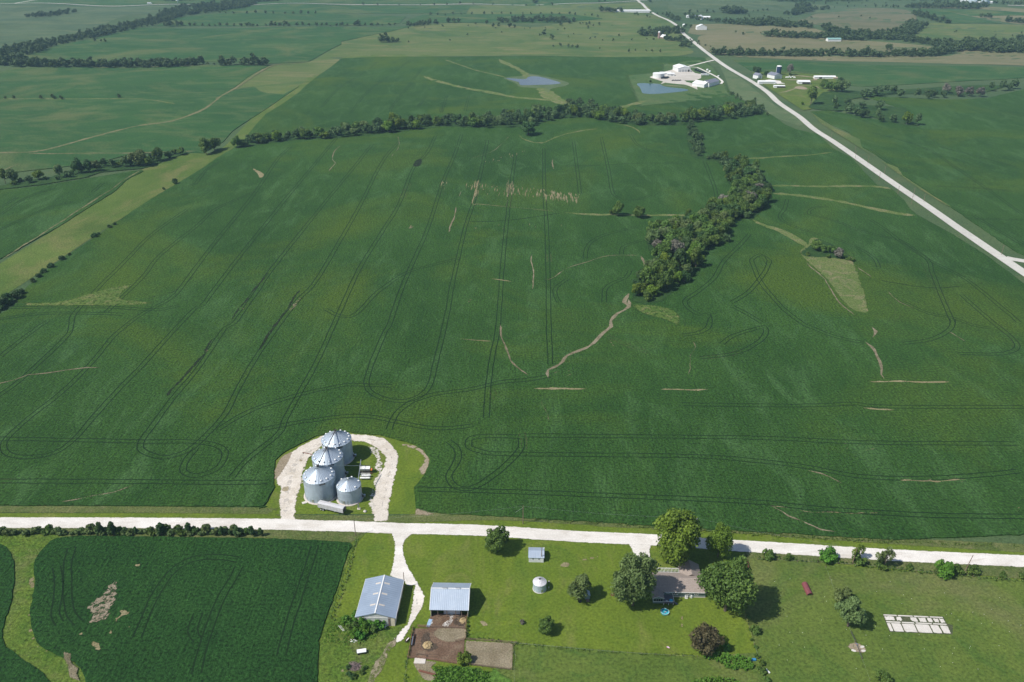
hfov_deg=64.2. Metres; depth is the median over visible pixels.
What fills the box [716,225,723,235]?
broadleaf tree
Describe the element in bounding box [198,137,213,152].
broadleaf tree
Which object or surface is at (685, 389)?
gully
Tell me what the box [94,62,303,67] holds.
dirt track
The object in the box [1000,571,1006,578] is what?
bush
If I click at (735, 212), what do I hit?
broadleaf tree
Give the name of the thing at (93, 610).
bare soil
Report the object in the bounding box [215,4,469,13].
soybean field
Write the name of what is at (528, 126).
broadleaf tree
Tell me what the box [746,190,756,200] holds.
broadleaf tree
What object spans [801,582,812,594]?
livestock shelter
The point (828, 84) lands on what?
broadleaf tree
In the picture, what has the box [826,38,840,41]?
green roof barn
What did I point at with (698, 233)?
broadleaf tree
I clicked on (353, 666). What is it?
brush pile
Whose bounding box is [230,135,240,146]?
broadleaf tree
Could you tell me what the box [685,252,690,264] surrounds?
broadleaf tree
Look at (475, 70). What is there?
grass strip
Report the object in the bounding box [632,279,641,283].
broadleaf tree
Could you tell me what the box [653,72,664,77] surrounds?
storage tank
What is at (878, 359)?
gully
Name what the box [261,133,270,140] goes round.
broadleaf tree
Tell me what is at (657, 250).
broadleaf tree
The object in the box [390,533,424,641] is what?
driveway
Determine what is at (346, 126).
broadleaf tree
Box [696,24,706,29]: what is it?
hip barn
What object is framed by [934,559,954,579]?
bush
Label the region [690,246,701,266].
broadleaf tree
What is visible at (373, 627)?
bush
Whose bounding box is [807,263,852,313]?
gully
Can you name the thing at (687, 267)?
broadleaf tree
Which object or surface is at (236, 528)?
cedar tree
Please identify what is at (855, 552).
broadleaf tree
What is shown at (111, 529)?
cedar tree
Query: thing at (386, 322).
soybean field
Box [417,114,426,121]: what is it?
broadleaf tree
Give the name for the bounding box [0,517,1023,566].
gravel road
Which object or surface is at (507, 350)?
gully
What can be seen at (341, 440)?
grain bin
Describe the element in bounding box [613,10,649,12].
poultry barn
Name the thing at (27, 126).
soybean field
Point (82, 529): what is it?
bush
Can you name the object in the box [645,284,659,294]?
broadleaf tree
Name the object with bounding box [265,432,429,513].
farmyard grass
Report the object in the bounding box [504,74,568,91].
grass patch
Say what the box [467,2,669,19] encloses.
rough meadow
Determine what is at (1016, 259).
side road
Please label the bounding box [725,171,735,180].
broadleaf tree
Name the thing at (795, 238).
grass strip
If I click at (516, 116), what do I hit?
broadleaf tree
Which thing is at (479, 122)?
broadleaf tree
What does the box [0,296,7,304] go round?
bush
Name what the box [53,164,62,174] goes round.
broadleaf tree
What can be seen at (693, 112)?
broadleaf tree
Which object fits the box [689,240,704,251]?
broadleaf tree
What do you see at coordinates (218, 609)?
soybean field
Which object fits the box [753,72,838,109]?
yard grass
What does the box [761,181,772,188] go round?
broadleaf tree
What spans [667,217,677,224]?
broadleaf tree
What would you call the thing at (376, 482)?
loose gravel
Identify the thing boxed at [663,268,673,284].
broadleaf tree
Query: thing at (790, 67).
broadleaf tree
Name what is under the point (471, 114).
broadleaf tree
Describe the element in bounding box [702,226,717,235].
broadleaf tree
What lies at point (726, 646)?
bush
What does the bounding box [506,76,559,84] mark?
pond
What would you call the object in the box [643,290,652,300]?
broadleaf tree
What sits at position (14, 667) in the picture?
soybean field
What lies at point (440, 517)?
roadside verge
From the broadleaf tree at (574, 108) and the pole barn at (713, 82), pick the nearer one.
the broadleaf tree at (574, 108)
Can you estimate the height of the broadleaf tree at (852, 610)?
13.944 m
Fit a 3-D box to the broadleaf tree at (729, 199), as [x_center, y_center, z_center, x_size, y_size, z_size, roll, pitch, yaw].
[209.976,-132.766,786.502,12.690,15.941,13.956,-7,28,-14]
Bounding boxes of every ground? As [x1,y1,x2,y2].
[0,0,1023,544]
[434,628,467,641]
[465,641,512,668]
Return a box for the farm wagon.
[356,648,366,654]
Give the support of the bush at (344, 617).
on the farmyard grass at (505, 598)
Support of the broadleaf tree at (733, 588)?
on the farmyard grass at (505, 598)
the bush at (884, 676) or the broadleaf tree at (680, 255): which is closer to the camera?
the bush at (884, 676)
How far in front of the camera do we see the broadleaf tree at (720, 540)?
348.83 m
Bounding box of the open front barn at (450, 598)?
[429,582,470,616]
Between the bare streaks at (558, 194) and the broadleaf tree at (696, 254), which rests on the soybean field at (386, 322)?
the bare streaks at (558, 194)
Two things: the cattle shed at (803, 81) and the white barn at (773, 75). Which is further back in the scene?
the white barn at (773, 75)
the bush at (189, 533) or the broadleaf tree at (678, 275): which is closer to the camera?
the bush at (189, 533)
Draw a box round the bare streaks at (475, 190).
[472,180,478,202]
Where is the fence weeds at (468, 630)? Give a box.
[465,614,499,640]
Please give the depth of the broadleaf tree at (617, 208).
768.46 m
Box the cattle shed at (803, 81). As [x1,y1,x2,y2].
[796,80,810,83]
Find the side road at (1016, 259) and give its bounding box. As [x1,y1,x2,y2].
[1007,256,1023,261]
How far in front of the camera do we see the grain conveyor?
400.90 m
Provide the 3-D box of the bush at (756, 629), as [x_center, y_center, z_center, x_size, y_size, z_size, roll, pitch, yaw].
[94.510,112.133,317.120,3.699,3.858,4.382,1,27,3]
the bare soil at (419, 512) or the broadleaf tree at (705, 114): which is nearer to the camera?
the bare soil at (419, 512)
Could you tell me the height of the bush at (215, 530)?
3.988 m
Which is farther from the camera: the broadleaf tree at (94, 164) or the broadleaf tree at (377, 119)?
the broadleaf tree at (377, 119)
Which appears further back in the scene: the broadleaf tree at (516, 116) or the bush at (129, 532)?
the broadleaf tree at (516, 116)
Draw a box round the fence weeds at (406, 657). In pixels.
[403,626,413,681]
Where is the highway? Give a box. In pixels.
[637,0,1023,275]
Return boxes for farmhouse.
[651,560,706,604]
[753,72,761,78]
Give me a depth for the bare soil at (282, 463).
416.89 m
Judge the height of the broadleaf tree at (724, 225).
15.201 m
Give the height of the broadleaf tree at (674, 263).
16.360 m
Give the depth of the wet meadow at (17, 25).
2388.16 m
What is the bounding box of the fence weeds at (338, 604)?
[330,539,357,619]
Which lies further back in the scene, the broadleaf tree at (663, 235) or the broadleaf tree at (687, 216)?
the broadleaf tree at (687, 216)
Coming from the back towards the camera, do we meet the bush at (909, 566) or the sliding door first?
the bush at (909, 566)
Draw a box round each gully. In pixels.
[0,367,96,383]
[62,485,131,501]
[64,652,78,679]
[167,339,211,395]
[232,273,267,318]
[259,291,299,349]
[500,325,527,374]
[531,256,533,287]
[534,387,582,389]
[545,299,630,376]
[622,294,628,304]
[662,389,705,390]
[774,507,835,531]
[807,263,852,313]
[867,343,883,377]
[871,380,945,382]
[903,479,964,481]
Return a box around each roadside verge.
[0,506,1023,552]
[0,527,366,542]
[745,552,1023,578]
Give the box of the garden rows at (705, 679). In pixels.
[692,676,739,681]
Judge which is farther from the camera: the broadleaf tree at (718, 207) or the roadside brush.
the roadside brush
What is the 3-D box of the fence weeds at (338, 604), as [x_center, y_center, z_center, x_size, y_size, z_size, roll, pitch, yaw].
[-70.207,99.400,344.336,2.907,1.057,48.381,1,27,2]
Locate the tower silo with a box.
[776,65,781,73]
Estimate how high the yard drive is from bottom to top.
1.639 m
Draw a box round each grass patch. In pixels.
[17,284,149,305]
[253,169,263,177]
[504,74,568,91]
[633,304,679,324]
[800,238,867,312]
[811,112,950,206]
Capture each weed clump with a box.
[758,659,764,665]
[759,667,766,674]
[763,676,770,681]
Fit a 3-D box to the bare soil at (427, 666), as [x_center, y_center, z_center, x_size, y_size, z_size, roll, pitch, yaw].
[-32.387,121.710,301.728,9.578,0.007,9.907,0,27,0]
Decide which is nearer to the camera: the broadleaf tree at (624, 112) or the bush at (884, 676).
the bush at (884, 676)
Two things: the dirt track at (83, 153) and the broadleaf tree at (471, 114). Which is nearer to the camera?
the dirt track at (83, 153)
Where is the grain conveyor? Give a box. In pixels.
[316,428,335,466]
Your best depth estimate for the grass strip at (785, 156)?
970.09 m
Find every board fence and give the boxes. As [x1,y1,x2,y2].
[407,628,456,663]
[427,625,464,627]
[464,638,516,669]
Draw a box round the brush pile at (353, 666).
[348,661,361,670]
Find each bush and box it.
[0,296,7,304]
[1,293,13,304]
[2,529,12,535]
[10,289,20,297]
[10,529,17,534]
[21,529,29,535]
[30,526,41,532]
[40,268,46,273]
[44,524,52,534]
[54,526,64,535]
[79,527,85,533]
[84,523,94,534]
[114,526,122,535]
[125,528,132,536]
[147,526,154,535]
[162,523,170,533]
[166,528,173,536]
[173,524,182,530]
[174,529,185,535]
[185,530,193,535]
[200,524,210,534]
[211,527,218,534]
[223,526,227,532]
[229,524,236,534]
[236,527,243,534]
[341,615,355,624]
[346,620,359,632]
[348,626,358,638]
[352,618,366,628]
[354,631,365,639]
[358,621,369,633]
[369,621,377,632]
[372,619,385,628]
[457,651,471,664]
[723,643,730,652]
[750,624,759,635]
[762,548,773,560]
[784,553,793,560]
[818,546,838,563]
[851,553,867,566]
[875,669,892,681]
[876,558,886,569]
[906,563,913,569]
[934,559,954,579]
[954,563,965,574]
[966,564,980,576]
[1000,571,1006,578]
[1019,572,1023,578]
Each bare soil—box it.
[28,577,46,651]
[87,582,116,622]
[91,641,100,649]
[115,610,128,620]
[274,452,291,478]
[402,444,428,473]
[413,159,421,166]
[413,661,435,680]
[415,509,432,514]
[848,643,865,652]
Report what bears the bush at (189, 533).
on the roadside verge at (345, 536)
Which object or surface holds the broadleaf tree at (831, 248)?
on the grass patch at (841, 278)
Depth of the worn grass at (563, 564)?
351.76 m
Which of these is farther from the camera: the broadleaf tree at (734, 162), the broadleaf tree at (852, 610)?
the broadleaf tree at (734, 162)
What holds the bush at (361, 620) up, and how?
on the farmyard grass at (505, 598)
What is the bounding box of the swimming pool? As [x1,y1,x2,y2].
[661,608,668,615]
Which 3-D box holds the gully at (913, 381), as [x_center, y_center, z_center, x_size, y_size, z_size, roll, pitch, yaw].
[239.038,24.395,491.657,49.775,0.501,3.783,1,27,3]
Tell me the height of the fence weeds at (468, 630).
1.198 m
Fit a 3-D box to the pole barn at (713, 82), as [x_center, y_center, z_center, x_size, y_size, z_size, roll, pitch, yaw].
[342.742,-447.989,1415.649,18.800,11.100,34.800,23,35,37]
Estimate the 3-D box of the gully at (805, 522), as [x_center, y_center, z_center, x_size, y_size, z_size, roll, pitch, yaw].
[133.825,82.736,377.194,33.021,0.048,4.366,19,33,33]
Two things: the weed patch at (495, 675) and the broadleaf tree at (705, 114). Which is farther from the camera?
the broadleaf tree at (705, 114)
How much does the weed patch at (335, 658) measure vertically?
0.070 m
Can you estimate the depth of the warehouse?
1535.85 m
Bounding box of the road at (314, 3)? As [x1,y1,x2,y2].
[5,0,640,5]
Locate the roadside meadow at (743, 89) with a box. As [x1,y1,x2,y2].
[706,57,803,125]
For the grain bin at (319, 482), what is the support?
on the ground at (660, 8)
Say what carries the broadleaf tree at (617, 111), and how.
on the ground at (660, 8)
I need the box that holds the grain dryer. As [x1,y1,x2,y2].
[359,465,372,473]
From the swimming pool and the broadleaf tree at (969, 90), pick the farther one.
the broadleaf tree at (969, 90)
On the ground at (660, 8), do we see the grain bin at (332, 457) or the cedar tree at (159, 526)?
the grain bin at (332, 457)
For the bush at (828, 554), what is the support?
on the roadside verge at (994, 571)
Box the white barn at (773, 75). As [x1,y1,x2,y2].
[767,72,781,78]
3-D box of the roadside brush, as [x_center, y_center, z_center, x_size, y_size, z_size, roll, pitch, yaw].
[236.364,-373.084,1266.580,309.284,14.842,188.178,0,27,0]
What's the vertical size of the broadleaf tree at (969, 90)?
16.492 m
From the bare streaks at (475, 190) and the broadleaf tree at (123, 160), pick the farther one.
the broadleaf tree at (123, 160)
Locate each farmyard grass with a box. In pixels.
[0,513,1023,681]
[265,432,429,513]
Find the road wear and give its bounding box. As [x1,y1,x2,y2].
[283,444,319,511]
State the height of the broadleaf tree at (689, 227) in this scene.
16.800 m
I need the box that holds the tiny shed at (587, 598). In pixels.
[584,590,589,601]
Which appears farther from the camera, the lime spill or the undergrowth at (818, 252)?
the undergrowth at (818, 252)
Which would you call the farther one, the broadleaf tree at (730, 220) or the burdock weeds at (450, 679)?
the broadleaf tree at (730, 220)
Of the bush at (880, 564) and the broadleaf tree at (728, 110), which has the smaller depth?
the bush at (880, 564)
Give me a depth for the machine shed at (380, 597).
326.15 m
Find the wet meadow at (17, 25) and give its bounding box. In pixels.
[0,6,174,47]
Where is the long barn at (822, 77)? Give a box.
[813,75,835,78]
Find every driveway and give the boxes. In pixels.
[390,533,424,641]
[629,544,650,556]
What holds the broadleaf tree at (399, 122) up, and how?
on the ground at (660, 8)
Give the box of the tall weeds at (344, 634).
[323,621,381,644]
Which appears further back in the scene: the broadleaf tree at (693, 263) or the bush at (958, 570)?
the broadleaf tree at (693, 263)
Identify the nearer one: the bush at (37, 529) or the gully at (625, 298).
the bush at (37, 529)
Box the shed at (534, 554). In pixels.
[528,547,543,562]
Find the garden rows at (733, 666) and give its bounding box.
[703,651,753,669]
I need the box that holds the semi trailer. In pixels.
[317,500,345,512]
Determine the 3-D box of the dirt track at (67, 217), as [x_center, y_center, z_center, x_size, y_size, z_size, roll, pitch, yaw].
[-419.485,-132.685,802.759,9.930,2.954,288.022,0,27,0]
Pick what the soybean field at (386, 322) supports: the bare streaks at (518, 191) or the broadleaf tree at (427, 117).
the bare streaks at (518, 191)
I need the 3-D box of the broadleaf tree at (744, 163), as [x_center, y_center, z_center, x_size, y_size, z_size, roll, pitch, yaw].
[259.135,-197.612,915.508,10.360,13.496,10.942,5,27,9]
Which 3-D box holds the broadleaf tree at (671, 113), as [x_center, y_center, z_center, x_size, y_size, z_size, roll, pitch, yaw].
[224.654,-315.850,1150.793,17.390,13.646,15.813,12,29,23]
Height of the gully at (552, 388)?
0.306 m
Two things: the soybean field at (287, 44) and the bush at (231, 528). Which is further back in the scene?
the soybean field at (287, 44)
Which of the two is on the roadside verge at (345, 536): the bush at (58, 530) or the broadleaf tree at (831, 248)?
the bush at (58, 530)
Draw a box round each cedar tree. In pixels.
[94,521,102,535]
[106,521,115,534]
[155,522,164,534]
[184,522,191,530]
[218,526,222,534]
[232,526,239,536]
[248,525,254,535]
[258,528,262,535]
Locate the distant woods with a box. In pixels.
[0,0,1023,98]
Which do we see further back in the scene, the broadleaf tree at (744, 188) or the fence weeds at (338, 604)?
the broadleaf tree at (744, 188)
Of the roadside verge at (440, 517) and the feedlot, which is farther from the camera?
the roadside verge at (440, 517)
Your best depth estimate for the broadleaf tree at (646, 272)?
604.35 m
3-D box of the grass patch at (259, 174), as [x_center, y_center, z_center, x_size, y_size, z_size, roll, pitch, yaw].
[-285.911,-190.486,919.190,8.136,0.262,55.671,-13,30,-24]
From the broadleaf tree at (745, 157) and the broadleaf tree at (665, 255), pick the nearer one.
the broadleaf tree at (665, 255)
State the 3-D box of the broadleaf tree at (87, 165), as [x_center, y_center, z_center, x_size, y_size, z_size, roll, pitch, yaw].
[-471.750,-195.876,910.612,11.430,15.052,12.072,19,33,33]
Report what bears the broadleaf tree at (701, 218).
on the undergrowth at (664, 292)
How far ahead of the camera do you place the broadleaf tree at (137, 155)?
937.59 m
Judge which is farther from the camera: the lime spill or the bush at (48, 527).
the bush at (48, 527)
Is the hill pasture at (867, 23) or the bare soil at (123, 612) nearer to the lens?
the bare soil at (123, 612)
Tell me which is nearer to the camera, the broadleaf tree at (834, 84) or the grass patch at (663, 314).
the grass patch at (663, 314)
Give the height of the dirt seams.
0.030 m
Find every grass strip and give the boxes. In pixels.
[6,98,174,103]
[424,76,561,101]
[446,60,503,76]
[499,59,529,77]
[518,129,592,142]
[536,88,569,104]
[566,212,683,215]
[621,101,644,107]
[749,152,830,158]
[753,220,808,247]
[772,185,889,188]
[773,193,912,215]
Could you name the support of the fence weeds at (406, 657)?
on the feedlot
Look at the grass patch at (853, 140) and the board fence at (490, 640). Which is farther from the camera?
the grass patch at (853, 140)
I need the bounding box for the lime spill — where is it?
[444,614,452,626]
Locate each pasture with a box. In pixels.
[234,18,692,93]
[495,554,1023,681]
[668,0,865,12]
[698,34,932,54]
[736,49,1023,65]
[798,8,916,31]
[913,6,1023,11]
[913,23,1023,39]
[952,12,1023,23]
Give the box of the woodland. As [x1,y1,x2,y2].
[17,78,1019,249]
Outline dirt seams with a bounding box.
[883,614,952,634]
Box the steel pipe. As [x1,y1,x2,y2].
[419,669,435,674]
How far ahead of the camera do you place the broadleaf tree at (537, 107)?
1167.20 m
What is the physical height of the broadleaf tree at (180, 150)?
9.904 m
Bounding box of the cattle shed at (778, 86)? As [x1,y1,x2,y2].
[773,85,784,87]
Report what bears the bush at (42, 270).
on the ground at (660, 8)
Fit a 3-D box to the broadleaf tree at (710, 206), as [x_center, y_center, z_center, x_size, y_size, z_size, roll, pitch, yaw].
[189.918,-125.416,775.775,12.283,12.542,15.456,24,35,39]
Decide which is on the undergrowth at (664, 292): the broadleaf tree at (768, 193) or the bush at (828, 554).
the broadleaf tree at (768, 193)
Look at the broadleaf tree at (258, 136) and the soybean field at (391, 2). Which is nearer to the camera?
the broadleaf tree at (258, 136)
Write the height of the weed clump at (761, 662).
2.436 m
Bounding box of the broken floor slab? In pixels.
[883,614,949,632]
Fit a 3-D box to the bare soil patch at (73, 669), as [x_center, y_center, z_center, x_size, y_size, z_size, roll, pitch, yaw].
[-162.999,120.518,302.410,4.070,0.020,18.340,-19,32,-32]
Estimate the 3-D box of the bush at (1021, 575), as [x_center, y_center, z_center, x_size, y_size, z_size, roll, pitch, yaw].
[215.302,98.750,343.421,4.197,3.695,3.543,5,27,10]
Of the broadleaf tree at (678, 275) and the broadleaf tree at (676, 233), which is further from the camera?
the broadleaf tree at (676, 233)
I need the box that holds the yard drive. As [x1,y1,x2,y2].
[696,67,723,83]
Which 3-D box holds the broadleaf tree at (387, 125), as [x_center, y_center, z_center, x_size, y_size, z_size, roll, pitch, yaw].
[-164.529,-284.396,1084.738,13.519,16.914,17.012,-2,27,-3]
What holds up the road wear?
on the gravel yard at (380, 495)
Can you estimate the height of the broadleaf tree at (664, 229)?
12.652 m
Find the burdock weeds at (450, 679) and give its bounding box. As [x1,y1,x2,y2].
[431,664,489,681]
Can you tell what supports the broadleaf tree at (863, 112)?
on the ground at (660, 8)
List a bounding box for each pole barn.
[692,80,707,87]
[703,78,718,86]
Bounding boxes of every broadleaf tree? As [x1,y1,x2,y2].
[0,168,5,183]
[4,168,18,180]
[31,170,44,177]
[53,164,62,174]
[70,157,81,172]
[83,159,92,170]
[90,160,101,169]
[119,156,128,164]
[127,149,145,164]
[140,156,152,164]
[151,147,162,159]
[176,147,183,153]
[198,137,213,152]
[209,137,220,150]
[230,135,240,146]
[238,139,248,145]
[252,133,262,142]
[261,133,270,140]
[271,130,280,140]
[299,128,309,138]
[313,127,324,137]
[318,131,328,138]
[341,122,349,130]
[349,127,358,134]
[352,121,359,127]
[359,120,368,125]
[372,117,382,123]
[383,121,392,130]
[388,112,395,118]
[389,124,396,131]
[394,118,403,128]
[411,120,421,128]
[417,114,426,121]
[423,114,431,121]
[432,116,441,124]
[451,114,460,123]
[468,117,476,124]
[469,112,475,117]
[474,116,484,125]
[485,525,509,552]
[493,115,503,122]
[513,113,518,120]
[519,114,526,123]
[520,121,535,134]
[526,111,534,118]
[530,104,541,112]
[538,615,554,633]
[554,104,563,112]
[567,573,592,599]
[569,105,578,113]
[591,109,598,116]
[594,110,604,119]
[599,104,607,112]
[610,551,661,605]
[612,201,623,213]
[613,107,620,116]
[621,108,628,115]
[631,112,641,119]
[631,283,646,293]
[632,205,644,215]
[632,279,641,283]
[635,269,641,279]
[640,265,653,285]
[643,258,657,266]
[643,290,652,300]
[645,228,660,242]
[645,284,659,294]
[646,220,659,229]
[649,273,670,290]
[651,239,661,247]
[651,243,665,257]
[652,258,669,273]
[652,507,702,565]
[656,114,666,123]
[656,263,666,272]
[657,251,672,258]
[659,252,670,262]
[660,219,671,227]
[660,226,668,232]
[660,232,669,240]
[661,239,671,252]
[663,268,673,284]
[665,234,675,241]
[666,112,676,118]
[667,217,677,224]
[667,257,679,269]
[668,229,684,236]
[668,268,676,279]
[671,239,685,252]
[674,248,686,270]
[675,271,682,283]
[676,218,692,226]
[679,111,687,120]
[680,228,693,238]
[680,263,692,273]
[681,236,692,245]
[682,270,690,281]
[683,212,693,225]
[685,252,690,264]
[686,106,692,118]
[686,223,693,231]
[687,243,700,252]
[688,621,724,655]
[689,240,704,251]
[690,108,697,121]
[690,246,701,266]
[691,257,703,264]
[693,212,707,223]
[693,220,701,230]
[693,230,704,237]
[694,554,758,614]
[697,208,711,217]
[697,234,709,248]
[700,109,709,119]
[700,221,714,228]
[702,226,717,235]
[705,203,717,211]
[705,522,733,557]
[706,196,717,203]
[708,111,719,119]
[708,218,715,225]
[709,209,719,218]
[709,234,721,244]
[714,204,725,210]
[716,219,728,227]
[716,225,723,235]
[717,198,723,204]
[718,194,728,198]
[718,209,732,219]
[719,211,728,219]
[720,151,728,158]
[720,204,730,209]
[721,222,727,236]
[723,195,736,205]
[724,107,734,115]
[725,164,740,172]
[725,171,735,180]
[726,217,735,225]
[728,208,738,217]
[729,102,737,110]
[729,159,739,165]
[729,186,737,194]
[730,194,744,202]
[730,203,742,215]
[731,174,741,182]
[731,179,747,187]
[733,153,741,161]
[735,167,742,175]
[737,200,749,214]
[740,158,747,166]
[741,155,749,163]
[741,185,751,191]
[742,166,755,175]
[743,193,756,203]
[744,99,755,105]
[745,174,759,181]
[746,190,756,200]
[747,179,757,185]
[747,186,760,192]
[749,203,757,210]
[753,66,761,72]
[753,159,759,167]
[753,199,762,208]
[757,187,771,198]
[758,194,767,202]
[760,197,766,206]
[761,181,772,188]
[787,64,793,71]
[807,85,817,103]
[811,240,821,249]
[819,78,827,86]
[821,244,826,251]
[825,81,832,89]
[827,245,836,251]
[832,80,839,89]
[833,586,852,602]
[834,247,843,256]
[834,596,868,626]
[835,80,850,91]
[852,543,865,554]
[858,109,869,117]
[875,546,896,564]
[902,111,913,123]
[942,83,951,90]
[955,86,963,94]
[965,86,974,94]
[976,87,985,95]
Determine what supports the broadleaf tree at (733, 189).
on the undergrowth at (664, 292)
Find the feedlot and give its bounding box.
[409,613,466,661]
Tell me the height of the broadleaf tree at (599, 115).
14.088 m
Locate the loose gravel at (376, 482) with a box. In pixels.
[369,447,382,508]
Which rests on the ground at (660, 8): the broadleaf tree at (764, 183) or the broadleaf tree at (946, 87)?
the broadleaf tree at (946, 87)
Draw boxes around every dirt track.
[0,65,273,152]
[4,170,140,257]
[34,151,187,153]
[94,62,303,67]
[368,639,395,681]
[782,75,816,79]
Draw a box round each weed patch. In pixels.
[317,532,401,681]
[437,665,511,681]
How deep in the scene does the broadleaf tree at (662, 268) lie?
622.36 m
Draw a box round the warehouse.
[673,64,690,71]
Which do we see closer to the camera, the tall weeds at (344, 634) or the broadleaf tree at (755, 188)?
the tall weeds at (344, 634)
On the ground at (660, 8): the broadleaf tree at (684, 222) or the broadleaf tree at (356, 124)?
the broadleaf tree at (356, 124)
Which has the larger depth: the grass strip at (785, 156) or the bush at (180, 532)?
the grass strip at (785, 156)
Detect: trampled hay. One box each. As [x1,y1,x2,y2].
[421,632,437,650]
[453,615,464,625]
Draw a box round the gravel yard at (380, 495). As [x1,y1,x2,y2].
[277,434,397,520]
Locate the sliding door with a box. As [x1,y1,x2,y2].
[376,618,388,625]
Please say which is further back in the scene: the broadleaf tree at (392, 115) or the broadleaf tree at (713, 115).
the broadleaf tree at (713, 115)
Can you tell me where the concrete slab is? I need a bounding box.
[414,658,425,663]
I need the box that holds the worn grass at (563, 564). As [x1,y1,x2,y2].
[560,562,568,566]
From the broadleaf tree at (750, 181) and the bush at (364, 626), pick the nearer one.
the bush at (364, 626)
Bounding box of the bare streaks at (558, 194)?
[540,189,579,201]
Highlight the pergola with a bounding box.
[658,567,678,572]
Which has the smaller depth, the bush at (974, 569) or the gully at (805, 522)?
the bush at (974, 569)
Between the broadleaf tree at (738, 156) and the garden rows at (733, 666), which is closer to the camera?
the garden rows at (733, 666)
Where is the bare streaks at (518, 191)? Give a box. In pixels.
[466,181,575,200]
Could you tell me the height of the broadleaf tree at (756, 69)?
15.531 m
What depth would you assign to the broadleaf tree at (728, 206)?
771.51 m
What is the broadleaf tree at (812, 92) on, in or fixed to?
on the yard grass at (796, 96)
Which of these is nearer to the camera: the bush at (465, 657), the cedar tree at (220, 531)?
the bush at (465, 657)
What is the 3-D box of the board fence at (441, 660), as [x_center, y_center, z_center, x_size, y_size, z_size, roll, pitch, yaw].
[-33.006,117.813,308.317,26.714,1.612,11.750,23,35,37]
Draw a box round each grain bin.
[302,464,336,504]
[312,446,348,483]
[321,429,356,465]
[336,476,365,505]
[533,577,546,593]
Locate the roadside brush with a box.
[565,92,768,114]
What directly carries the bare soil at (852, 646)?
on the pasture at (785, 611)
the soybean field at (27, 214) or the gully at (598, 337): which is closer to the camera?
the gully at (598, 337)
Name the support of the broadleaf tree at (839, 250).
on the grass patch at (841, 278)
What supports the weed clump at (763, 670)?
on the pasture at (785, 611)
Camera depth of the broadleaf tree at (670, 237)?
678.63 m
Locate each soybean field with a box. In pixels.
[0,0,622,5]
[0,56,1023,539]
[0,65,297,171]
[0,170,142,258]
[0,544,49,681]
[23,26,410,63]
[30,535,351,681]
[157,13,405,25]
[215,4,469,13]
[402,14,602,23]
[734,60,1023,86]
[812,89,1023,254]
[909,9,1023,23]
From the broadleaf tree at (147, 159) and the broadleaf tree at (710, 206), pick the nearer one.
the broadleaf tree at (710, 206)
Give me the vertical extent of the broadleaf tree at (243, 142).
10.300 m
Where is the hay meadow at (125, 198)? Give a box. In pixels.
[0,54,433,296]
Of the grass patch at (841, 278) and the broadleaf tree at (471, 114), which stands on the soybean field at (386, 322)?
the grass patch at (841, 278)
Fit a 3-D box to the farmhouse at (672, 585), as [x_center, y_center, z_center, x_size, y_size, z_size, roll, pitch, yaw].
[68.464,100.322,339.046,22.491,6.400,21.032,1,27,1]
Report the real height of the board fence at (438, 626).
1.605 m
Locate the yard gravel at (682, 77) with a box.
[650,69,700,89]
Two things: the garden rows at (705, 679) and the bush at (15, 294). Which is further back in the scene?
the bush at (15, 294)
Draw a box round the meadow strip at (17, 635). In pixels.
[0,534,84,681]
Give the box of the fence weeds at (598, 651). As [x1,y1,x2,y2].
[510,642,694,656]
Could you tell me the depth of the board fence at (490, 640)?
312.10 m
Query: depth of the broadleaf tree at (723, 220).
725.56 m
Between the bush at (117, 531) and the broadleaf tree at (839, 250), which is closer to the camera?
the bush at (117, 531)
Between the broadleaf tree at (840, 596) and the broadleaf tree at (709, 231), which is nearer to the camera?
the broadleaf tree at (840, 596)
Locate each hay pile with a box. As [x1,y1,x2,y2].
[422,641,431,648]
[459,617,465,623]
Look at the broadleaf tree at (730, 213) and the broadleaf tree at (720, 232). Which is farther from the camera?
the broadleaf tree at (730, 213)
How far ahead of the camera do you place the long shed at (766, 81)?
1424.17 m
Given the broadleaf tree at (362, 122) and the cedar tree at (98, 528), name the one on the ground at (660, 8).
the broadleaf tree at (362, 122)
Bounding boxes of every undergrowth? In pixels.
[0,151,187,188]
[236,111,763,146]
[632,123,767,303]
[801,239,848,258]
[809,85,1001,125]
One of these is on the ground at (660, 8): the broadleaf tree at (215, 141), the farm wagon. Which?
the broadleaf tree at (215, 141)
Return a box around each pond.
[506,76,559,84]
[637,83,687,93]
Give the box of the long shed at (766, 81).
[757,80,775,83]
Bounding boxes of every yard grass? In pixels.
[628,60,729,105]
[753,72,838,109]
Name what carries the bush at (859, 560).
on the roadside verge at (994, 571)
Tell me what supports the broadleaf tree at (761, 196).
on the undergrowth at (664, 292)
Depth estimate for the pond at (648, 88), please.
1383.39 m
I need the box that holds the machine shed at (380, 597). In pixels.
[355,575,403,625]

